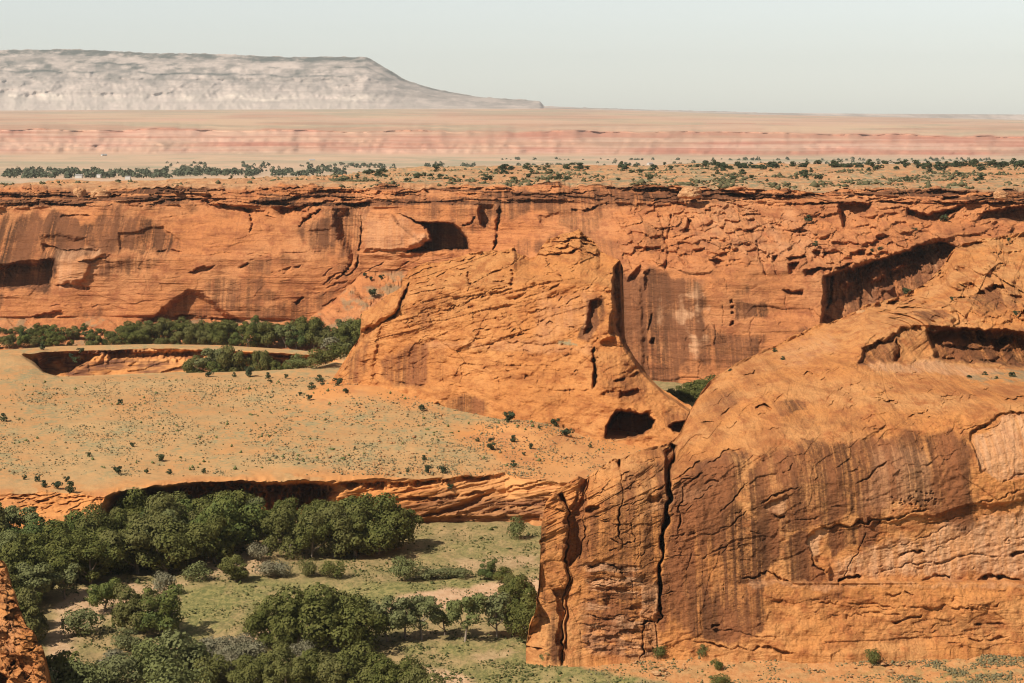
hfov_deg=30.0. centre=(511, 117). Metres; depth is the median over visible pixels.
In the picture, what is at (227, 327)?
cottonwood
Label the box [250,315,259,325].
cottonwood
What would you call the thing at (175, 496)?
cottonwood
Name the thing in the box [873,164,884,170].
juniper
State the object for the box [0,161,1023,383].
cliff
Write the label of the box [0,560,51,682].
rock
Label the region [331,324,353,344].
cottonwood
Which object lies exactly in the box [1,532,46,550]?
cottonwood
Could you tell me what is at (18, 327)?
cottonwood
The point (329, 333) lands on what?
cottonwood
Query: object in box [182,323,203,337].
cottonwood
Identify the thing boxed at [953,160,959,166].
juniper
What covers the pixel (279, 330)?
cottonwood
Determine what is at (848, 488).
cliff
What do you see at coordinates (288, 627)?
cottonwood
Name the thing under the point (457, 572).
bush
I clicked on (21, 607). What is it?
cottonwood
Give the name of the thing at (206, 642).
sagebrush
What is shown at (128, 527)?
cottonwood
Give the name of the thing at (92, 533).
cottonwood
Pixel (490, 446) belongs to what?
juniper
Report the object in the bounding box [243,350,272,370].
cottonwood
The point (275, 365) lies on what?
cottonwood
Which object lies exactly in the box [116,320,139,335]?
cottonwood
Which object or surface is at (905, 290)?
juniper
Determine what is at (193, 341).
cottonwood
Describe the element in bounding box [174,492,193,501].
cottonwood
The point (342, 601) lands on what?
cottonwood
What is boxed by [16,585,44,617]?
cottonwood
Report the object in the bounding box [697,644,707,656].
bush
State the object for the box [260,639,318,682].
cottonwood
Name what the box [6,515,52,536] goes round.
cottonwood
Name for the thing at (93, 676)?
bush
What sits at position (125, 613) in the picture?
cottonwood
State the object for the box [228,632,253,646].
sagebrush
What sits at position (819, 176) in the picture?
juniper
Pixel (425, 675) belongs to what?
cottonwood
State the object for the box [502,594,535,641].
cottonwood
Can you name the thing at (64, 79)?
mesa
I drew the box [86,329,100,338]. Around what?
cottonwood
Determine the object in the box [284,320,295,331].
cottonwood
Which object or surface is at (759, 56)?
sky
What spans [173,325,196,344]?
cottonwood
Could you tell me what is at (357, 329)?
cottonwood
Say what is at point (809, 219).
juniper
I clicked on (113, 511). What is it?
cottonwood
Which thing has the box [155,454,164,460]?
juniper
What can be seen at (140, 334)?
cottonwood
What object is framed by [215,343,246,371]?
cottonwood
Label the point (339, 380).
juniper
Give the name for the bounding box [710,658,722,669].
bush
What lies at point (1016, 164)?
juniper
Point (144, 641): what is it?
bush
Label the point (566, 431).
juniper
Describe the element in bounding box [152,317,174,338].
cottonwood
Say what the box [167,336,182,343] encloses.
cottonwood
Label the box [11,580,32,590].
cottonwood
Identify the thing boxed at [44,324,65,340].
cottonwood
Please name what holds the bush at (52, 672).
on the ground at (54, 608)
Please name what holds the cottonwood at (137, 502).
on the ground at (54, 608)
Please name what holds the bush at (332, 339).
on the ground at (54, 608)
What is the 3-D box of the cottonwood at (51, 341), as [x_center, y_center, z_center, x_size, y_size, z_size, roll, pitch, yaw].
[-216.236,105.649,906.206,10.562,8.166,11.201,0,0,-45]
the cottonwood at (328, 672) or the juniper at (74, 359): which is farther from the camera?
the juniper at (74, 359)
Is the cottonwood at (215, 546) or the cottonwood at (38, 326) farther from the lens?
the cottonwood at (38, 326)
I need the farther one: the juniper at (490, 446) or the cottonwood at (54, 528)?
the juniper at (490, 446)
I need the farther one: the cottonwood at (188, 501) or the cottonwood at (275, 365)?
the cottonwood at (275, 365)
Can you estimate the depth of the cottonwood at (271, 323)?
916.08 m
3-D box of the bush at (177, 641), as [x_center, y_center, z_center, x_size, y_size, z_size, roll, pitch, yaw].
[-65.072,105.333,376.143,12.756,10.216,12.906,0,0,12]
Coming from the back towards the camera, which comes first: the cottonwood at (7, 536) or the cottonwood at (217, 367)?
the cottonwood at (217, 367)
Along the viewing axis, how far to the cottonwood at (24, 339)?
904.47 m
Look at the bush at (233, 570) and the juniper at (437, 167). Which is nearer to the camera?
the bush at (233, 570)
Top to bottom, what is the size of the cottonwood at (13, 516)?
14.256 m
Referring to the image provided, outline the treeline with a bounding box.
[1,156,1002,178]
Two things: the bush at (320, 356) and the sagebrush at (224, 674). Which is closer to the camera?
the sagebrush at (224, 674)
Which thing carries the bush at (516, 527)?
on the ground at (54, 608)
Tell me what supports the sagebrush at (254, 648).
on the ground at (54, 608)
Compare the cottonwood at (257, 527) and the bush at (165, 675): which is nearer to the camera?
the bush at (165, 675)
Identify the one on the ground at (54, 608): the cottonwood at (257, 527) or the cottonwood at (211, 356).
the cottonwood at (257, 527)
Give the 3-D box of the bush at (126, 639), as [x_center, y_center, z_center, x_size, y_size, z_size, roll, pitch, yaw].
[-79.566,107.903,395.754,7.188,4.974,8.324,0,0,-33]
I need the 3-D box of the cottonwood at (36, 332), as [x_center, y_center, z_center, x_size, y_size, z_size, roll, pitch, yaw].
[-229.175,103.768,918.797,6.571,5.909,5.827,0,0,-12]
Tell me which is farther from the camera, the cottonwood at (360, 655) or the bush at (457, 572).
the bush at (457, 572)
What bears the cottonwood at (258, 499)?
on the ground at (54, 608)
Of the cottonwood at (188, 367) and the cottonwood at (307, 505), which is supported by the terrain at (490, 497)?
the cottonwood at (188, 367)
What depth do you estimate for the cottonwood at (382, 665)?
359.46 m
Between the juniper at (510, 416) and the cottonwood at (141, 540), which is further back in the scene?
the juniper at (510, 416)
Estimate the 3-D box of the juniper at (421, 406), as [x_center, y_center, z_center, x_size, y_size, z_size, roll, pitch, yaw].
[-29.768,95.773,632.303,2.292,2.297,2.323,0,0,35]
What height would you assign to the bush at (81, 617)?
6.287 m
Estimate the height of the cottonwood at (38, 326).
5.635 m
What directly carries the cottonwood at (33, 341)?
on the ground at (54, 608)
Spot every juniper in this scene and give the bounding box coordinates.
[0,413,7,420]
[41,480,47,487]
[51,481,62,488]
[65,481,75,492]
[71,357,79,362]
[113,466,121,473]
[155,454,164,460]
[244,366,254,376]
[307,382,315,388]
[315,374,323,381]
[332,377,342,385]
[368,288,376,295]
[418,404,425,410]
[424,464,430,472]
[432,163,440,169]
[437,465,447,472]
[481,175,489,180]
[486,442,495,449]
[500,164,507,169]
[503,411,515,421]
[510,435,516,441]
[510,460,516,467]
[522,163,532,168]
[550,418,559,425]
[561,428,574,435]
[575,162,583,169]
[650,164,657,170]
[769,162,779,167]
[804,215,812,221]
[814,174,823,179]
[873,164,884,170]
[902,160,910,165]
[902,287,911,293]
[940,214,948,220]
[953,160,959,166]
[958,161,965,166]
[992,162,1000,167]
[1013,161,1023,167]
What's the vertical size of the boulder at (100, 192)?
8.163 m
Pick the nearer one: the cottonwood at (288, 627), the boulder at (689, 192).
the cottonwood at (288, 627)
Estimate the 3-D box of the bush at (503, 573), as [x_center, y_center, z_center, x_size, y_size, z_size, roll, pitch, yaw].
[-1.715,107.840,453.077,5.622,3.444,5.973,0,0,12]
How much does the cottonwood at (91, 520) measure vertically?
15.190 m
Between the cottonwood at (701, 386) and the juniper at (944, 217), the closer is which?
the cottonwood at (701, 386)
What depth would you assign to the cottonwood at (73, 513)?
473.07 m
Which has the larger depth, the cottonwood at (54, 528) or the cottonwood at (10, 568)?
the cottonwood at (54, 528)
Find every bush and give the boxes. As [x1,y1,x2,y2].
[46,649,95,682]
[48,666,63,682]
[55,657,113,682]
[58,608,105,636]
[92,652,144,682]
[103,648,125,659]
[110,626,142,651]
[120,637,179,682]
[132,636,154,657]
[141,657,214,682]
[148,627,211,674]
[152,570,176,593]
[182,560,213,582]
[193,652,230,682]
[246,542,269,558]
[254,560,283,575]
[269,559,292,576]
[283,353,313,368]
[296,557,317,576]
[306,347,333,368]
[318,560,345,577]
[319,337,339,350]
[325,342,350,361]
[337,337,356,350]
[388,555,422,580]
[411,566,436,580]
[431,566,452,578]
[449,568,472,577]
[492,566,513,581]
[506,514,526,539]
[652,645,667,658]
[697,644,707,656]
[709,673,731,682]
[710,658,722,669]
[863,648,881,663]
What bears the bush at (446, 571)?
on the ground at (54, 608)
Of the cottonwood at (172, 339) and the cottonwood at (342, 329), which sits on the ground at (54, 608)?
the cottonwood at (342, 329)
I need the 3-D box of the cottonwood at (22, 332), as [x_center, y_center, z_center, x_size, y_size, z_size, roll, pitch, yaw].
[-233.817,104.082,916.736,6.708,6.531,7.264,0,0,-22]
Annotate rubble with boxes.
[321,382,637,475]
[559,653,1020,682]
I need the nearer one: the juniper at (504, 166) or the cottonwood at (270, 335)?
the cottonwood at (270, 335)
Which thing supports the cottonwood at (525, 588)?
on the ground at (54, 608)
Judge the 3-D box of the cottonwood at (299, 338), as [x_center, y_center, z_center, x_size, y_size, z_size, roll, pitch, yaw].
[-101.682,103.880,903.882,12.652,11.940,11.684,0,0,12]
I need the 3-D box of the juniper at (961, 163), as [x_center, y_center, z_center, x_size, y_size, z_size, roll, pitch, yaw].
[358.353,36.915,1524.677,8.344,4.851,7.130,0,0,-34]
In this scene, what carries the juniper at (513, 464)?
on the terrain at (490, 497)
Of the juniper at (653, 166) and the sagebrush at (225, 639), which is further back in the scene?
the juniper at (653, 166)
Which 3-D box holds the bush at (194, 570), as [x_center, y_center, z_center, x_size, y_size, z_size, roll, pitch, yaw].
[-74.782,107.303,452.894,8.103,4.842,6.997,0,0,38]
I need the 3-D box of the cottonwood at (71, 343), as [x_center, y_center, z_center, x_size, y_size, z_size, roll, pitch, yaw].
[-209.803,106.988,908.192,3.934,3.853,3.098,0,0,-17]
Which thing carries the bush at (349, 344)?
on the ground at (54, 608)
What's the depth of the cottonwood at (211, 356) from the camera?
772.39 m
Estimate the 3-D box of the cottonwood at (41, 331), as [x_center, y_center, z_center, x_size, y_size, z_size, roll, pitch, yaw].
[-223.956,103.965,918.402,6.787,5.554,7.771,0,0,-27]
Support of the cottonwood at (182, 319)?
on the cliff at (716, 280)
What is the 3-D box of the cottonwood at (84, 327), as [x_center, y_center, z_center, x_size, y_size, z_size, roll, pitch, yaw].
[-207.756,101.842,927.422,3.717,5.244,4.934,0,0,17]
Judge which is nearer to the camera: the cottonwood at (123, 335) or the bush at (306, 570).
the bush at (306, 570)
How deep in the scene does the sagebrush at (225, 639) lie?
388.81 m
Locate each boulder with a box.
[73,187,86,196]
[89,188,109,198]
[651,671,660,675]
[677,187,701,198]
[993,190,1007,200]
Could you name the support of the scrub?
on the cliff at (716, 280)
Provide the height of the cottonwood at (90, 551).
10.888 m
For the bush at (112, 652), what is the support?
on the ground at (54, 608)
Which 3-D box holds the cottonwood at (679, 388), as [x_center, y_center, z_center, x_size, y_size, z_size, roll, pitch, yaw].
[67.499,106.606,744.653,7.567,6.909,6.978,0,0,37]
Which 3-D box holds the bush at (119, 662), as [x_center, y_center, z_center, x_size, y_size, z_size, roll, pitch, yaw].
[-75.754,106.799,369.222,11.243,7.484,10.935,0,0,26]
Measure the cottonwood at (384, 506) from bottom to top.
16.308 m
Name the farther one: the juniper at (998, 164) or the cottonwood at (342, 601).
the juniper at (998, 164)
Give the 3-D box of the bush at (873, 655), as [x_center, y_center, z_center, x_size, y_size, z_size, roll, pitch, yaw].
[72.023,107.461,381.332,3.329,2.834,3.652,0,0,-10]
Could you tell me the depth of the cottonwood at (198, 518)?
482.35 m
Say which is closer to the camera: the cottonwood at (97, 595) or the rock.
the rock
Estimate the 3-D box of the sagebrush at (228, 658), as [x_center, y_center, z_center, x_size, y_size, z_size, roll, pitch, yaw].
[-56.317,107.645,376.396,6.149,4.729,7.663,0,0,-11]
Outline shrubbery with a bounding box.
[0,379,599,469]
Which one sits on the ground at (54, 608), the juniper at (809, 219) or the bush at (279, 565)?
the bush at (279, 565)
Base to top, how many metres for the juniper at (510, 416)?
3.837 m
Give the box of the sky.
[0,0,1023,113]
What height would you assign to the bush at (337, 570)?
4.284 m
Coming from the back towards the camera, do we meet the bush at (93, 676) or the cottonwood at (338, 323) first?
the cottonwood at (338, 323)
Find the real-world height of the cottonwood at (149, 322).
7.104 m
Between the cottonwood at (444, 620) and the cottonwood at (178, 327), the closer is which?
the cottonwood at (444, 620)
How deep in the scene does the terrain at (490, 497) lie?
577.52 m
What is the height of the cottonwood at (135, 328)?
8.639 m
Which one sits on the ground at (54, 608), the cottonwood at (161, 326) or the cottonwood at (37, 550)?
the cottonwood at (37, 550)
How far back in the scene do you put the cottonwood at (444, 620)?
405.38 m
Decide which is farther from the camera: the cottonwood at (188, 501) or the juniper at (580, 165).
the juniper at (580, 165)
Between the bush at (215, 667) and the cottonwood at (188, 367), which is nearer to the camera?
the bush at (215, 667)
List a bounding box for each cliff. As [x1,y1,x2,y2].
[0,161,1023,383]
[526,231,1023,666]
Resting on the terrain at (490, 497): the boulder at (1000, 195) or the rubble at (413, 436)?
the rubble at (413, 436)
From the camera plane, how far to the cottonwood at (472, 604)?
400.11 m
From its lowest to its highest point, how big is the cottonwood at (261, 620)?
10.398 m
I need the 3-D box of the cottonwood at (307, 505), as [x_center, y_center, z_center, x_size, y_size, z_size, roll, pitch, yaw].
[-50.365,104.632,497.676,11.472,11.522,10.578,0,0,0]
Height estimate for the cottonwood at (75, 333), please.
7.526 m
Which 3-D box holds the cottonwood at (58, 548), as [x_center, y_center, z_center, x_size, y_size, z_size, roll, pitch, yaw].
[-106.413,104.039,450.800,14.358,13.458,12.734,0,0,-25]
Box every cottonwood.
[0,333,16,348]
[0,502,7,531]
[0,530,18,549]
[0,540,28,574]
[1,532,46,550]
[2,505,39,532]
[5,563,19,588]
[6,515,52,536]
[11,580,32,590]
[13,325,26,332]
[13,546,71,590]
[14,562,63,593]
[16,334,30,347]
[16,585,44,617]
[16,586,49,640]
[17,328,31,336]
[19,600,27,614]
[24,520,88,561]
[25,545,48,560]
[27,336,40,346]
[30,328,41,336]
[32,322,43,330]
[37,336,49,345]
[39,329,49,339]
[40,531,92,579]
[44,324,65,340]
[44,332,66,346]
[47,510,83,535]
[49,525,137,568]
[54,563,80,599]
[60,330,73,339]
[60,539,125,584]
[63,502,117,533]
[65,325,82,339]
[66,339,74,345]
[80,323,88,330]
[84,332,100,344]
[85,576,123,611]
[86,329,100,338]
[89,526,129,574]
[97,513,174,573]
[100,338,107,344]
[100,506,136,529]
[104,331,122,344]
[106,520,138,569]
[107,511,128,530]
[108,583,160,633]
[113,487,154,514]
[115,331,141,344]
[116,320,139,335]
[116,516,216,573]
[125,325,141,331]
[125,328,148,343]
[126,491,188,525]
[132,583,184,634]
[134,322,154,337]
[136,508,188,546]
[142,335,154,343]
[143,320,154,333]
[144,497,200,519]
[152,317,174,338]
[153,318,178,332]
[154,337,170,343]
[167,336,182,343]
[170,322,189,338]
[170,491,189,509]
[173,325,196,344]
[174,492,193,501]
[175,316,191,330]
[177,516,189,532]
[181,354,205,372]
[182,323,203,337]
[182,325,202,344]
[182,513,210,527]
[187,505,214,520]
[187,512,234,563]
[188,489,249,523]
[192,491,220,501]
[193,348,224,371]
[193,495,268,554]
[194,330,214,344]
[197,320,207,325]
[199,323,212,335]
[205,323,229,344]
[205,361,235,371]
[209,320,230,334]
[213,319,240,338]
[214,491,265,505]
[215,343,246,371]
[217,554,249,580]
[226,653,274,682]
[228,332,243,345]
[236,324,262,346]
[236,496,264,512]
[239,511,295,545]
[242,602,295,649]
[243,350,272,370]
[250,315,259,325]
[254,322,282,347]
[260,496,301,539]
[260,504,315,559]
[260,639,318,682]
[262,594,329,646]
[263,321,284,333]
[267,359,289,369]
[272,582,377,652]
[274,324,296,347]
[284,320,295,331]
[284,325,309,349]
[291,648,336,682]
[292,506,336,556]
[294,315,311,330]
[296,316,325,347]
[298,498,332,533]
[298,502,376,557]
[300,649,372,682]
[306,493,373,534]
[311,328,338,345]
[314,593,368,650]
[325,502,379,556]
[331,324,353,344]
[331,641,399,682]
[335,318,349,326]
[338,321,360,342]
[338,593,394,649]
[341,314,361,340]
[349,492,417,553]
[364,595,407,641]
[366,651,422,682]
[376,508,423,548]
[384,662,445,682]
[389,594,424,638]
[399,595,442,639]
[423,600,462,635]
[446,593,487,641]
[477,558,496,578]
[484,591,511,637]
[498,573,528,598]
[501,575,537,625]
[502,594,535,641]
[665,387,692,401]
[675,383,690,391]
[676,381,700,402]
[684,382,698,399]
[693,375,715,391]
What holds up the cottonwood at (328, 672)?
on the ground at (54, 608)
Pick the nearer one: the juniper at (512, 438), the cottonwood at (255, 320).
the juniper at (512, 438)
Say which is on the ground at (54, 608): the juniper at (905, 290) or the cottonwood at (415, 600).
the cottonwood at (415, 600)
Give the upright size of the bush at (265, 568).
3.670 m
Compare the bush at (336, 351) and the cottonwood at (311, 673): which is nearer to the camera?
the cottonwood at (311, 673)
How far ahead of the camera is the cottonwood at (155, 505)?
477.30 m
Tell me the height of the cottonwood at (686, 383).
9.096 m
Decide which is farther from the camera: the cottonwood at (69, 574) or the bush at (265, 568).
the bush at (265, 568)
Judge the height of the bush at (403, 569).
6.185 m
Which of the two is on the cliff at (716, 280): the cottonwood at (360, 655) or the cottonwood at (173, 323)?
the cottonwood at (173, 323)
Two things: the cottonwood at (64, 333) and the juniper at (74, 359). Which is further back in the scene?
the cottonwood at (64, 333)
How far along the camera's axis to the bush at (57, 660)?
362.25 m
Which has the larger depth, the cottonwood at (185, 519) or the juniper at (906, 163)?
the juniper at (906, 163)
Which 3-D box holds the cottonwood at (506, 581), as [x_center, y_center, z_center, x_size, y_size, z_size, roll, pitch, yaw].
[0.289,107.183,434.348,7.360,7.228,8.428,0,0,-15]
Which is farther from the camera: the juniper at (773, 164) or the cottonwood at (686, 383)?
the juniper at (773, 164)
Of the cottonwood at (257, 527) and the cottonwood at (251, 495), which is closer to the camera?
the cottonwood at (257, 527)
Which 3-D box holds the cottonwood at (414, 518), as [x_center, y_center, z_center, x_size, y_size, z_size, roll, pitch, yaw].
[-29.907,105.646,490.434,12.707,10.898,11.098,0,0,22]
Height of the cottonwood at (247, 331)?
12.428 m
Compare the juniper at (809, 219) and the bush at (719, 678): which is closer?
the bush at (719, 678)
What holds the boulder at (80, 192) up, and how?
on the cliff at (716, 280)
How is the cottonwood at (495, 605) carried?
on the ground at (54, 608)
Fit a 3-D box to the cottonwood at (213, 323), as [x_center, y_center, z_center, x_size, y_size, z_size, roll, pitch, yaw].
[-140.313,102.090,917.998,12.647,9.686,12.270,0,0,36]
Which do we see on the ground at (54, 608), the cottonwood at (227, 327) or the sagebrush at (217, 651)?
the sagebrush at (217, 651)
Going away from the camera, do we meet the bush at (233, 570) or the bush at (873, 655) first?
the bush at (873, 655)
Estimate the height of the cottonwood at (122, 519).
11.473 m
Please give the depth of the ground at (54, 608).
420.01 m
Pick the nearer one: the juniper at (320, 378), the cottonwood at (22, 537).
the cottonwood at (22, 537)
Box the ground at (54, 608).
[34,354,1023,682]
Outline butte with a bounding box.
[329,229,691,447]
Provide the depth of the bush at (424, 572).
455.86 m
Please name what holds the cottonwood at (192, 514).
on the ground at (54, 608)
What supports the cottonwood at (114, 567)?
on the ground at (54, 608)
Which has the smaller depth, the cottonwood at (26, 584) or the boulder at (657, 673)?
the boulder at (657, 673)
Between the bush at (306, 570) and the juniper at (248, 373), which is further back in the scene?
the juniper at (248, 373)
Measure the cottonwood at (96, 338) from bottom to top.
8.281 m
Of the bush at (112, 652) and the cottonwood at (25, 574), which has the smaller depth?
the bush at (112, 652)
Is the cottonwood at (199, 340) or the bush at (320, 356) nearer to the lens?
the bush at (320, 356)
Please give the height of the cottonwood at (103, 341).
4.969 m
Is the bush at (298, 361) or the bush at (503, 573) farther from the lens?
the bush at (298, 361)
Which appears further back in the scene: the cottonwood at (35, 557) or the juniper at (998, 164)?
the juniper at (998, 164)
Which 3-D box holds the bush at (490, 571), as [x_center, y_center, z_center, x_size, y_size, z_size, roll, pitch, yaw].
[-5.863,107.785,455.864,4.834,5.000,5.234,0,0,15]
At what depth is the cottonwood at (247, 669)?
364.78 m
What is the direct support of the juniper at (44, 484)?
on the terrain at (490, 497)
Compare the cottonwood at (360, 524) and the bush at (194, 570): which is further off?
the cottonwood at (360, 524)
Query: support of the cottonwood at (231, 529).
on the ground at (54, 608)
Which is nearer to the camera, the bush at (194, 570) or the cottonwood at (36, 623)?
the cottonwood at (36, 623)
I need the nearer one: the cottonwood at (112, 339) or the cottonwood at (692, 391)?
the cottonwood at (692, 391)
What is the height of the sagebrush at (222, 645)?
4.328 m
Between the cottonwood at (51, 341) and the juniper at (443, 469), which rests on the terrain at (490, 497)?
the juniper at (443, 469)
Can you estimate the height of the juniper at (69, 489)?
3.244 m
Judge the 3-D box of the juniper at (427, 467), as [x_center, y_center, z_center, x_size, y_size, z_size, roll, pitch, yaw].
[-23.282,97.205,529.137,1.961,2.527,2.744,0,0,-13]
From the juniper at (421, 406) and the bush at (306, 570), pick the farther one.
the juniper at (421, 406)
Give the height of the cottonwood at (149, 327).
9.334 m
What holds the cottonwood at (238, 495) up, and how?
on the ground at (54, 608)
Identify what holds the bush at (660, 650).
on the ground at (54, 608)
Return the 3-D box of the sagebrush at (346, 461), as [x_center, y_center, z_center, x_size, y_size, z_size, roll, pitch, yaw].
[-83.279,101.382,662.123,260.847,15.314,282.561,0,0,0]
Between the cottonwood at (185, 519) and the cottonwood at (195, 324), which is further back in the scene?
the cottonwood at (195, 324)
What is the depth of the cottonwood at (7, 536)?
449.61 m
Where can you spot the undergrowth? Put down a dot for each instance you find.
(962, 672)
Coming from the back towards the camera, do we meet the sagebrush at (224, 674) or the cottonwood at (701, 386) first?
the cottonwood at (701, 386)
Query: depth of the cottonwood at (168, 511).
468.71 m
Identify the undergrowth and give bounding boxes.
[580,654,1023,682]
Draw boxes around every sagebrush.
[0,376,640,477]
[190,658,231,679]
[199,637,223,649]
[202,635,234,651]
[209,650,228,657]
[214,641,230,652]
[217,651,237,676]
[221,641,250,655]
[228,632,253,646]
[237,640,267,659]
[289,639,314,656]
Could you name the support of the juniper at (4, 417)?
on the terrain at (490, 497)
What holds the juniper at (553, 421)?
on the terrain at (490, 497)
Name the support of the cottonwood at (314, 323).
on the ground at (54, 608)
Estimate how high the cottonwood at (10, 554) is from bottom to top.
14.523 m
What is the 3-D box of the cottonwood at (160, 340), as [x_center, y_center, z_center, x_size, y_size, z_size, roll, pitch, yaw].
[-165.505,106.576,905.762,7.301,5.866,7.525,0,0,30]
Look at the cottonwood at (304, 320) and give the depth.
914.24 m
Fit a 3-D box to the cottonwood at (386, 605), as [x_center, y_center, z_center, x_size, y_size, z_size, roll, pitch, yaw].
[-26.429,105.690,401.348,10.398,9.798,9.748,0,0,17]
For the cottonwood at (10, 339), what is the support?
on the ground at (54, 608)
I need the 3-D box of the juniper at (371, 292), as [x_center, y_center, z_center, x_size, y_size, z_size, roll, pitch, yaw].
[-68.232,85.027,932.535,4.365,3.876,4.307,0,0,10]
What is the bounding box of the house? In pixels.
[75,174,82,177]
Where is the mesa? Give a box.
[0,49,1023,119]
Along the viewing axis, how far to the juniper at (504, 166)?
1414.09 m
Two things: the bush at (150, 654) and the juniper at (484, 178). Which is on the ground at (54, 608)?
the bush at (150, 654)
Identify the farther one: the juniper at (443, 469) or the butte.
the butte
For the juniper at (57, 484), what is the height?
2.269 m
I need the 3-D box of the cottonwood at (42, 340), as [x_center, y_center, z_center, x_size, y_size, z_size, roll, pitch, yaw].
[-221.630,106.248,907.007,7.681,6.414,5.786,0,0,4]
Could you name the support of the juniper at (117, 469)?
on the terrain at (490, 497)
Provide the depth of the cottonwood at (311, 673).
363.78 m
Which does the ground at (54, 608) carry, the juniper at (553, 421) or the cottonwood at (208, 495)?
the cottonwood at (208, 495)
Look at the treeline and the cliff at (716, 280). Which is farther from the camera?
the treeline
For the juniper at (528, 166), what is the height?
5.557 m
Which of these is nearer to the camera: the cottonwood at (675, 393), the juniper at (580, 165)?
the cottonwood at (675, 393)
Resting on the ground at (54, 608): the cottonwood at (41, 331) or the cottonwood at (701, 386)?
the cottonwood at (701, 386)
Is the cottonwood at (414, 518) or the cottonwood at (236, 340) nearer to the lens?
the cottonwood at (414, 518)
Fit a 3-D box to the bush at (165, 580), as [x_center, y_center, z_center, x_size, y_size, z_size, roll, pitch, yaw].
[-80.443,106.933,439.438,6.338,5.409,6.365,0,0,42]
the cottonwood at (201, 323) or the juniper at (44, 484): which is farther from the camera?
the cottonwood at (201, 323)
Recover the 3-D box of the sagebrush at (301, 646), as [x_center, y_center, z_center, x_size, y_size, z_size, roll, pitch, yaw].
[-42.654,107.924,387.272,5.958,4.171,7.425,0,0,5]
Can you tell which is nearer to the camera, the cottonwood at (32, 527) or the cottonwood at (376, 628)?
the cottonwood at (376, 628)
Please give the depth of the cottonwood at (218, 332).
902.86 m
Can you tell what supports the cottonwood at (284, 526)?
on the ground at (54, 608)
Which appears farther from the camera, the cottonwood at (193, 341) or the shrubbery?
the cottonwood at (193, 341)
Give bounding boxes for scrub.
[0,164,1023,189]
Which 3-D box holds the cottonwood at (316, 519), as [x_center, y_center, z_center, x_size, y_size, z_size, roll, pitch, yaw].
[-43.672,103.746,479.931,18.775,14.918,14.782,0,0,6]
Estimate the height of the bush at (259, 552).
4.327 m
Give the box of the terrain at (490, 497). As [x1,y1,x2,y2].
[0,344,646,529]
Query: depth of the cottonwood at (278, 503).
498.73 m
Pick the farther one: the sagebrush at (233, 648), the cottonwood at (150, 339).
the cottonwood at (150, 339)
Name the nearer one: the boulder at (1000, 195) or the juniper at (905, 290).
the juniper at (905, 290)
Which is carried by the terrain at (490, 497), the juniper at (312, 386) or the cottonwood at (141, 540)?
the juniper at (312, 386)
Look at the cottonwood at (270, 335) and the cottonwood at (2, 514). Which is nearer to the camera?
the cottonwood at (2, 514)
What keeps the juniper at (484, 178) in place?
on the cliff at (716, 280)
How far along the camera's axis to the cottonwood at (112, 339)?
905.86 m
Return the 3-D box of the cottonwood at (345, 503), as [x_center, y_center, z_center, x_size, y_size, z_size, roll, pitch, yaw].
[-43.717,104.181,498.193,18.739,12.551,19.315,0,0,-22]
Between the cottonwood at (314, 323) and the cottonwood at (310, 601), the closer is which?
the cottonwood at (310, 601)
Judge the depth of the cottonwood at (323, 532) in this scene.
475.91 m
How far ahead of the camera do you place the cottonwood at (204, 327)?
914.62 m
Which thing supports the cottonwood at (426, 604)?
on the ground at (54, 608)
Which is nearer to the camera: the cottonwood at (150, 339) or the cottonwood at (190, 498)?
the cottonwood at (190, 498)
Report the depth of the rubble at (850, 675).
380.27 m
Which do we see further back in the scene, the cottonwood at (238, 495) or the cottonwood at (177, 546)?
the cottonwood at (238, 495)

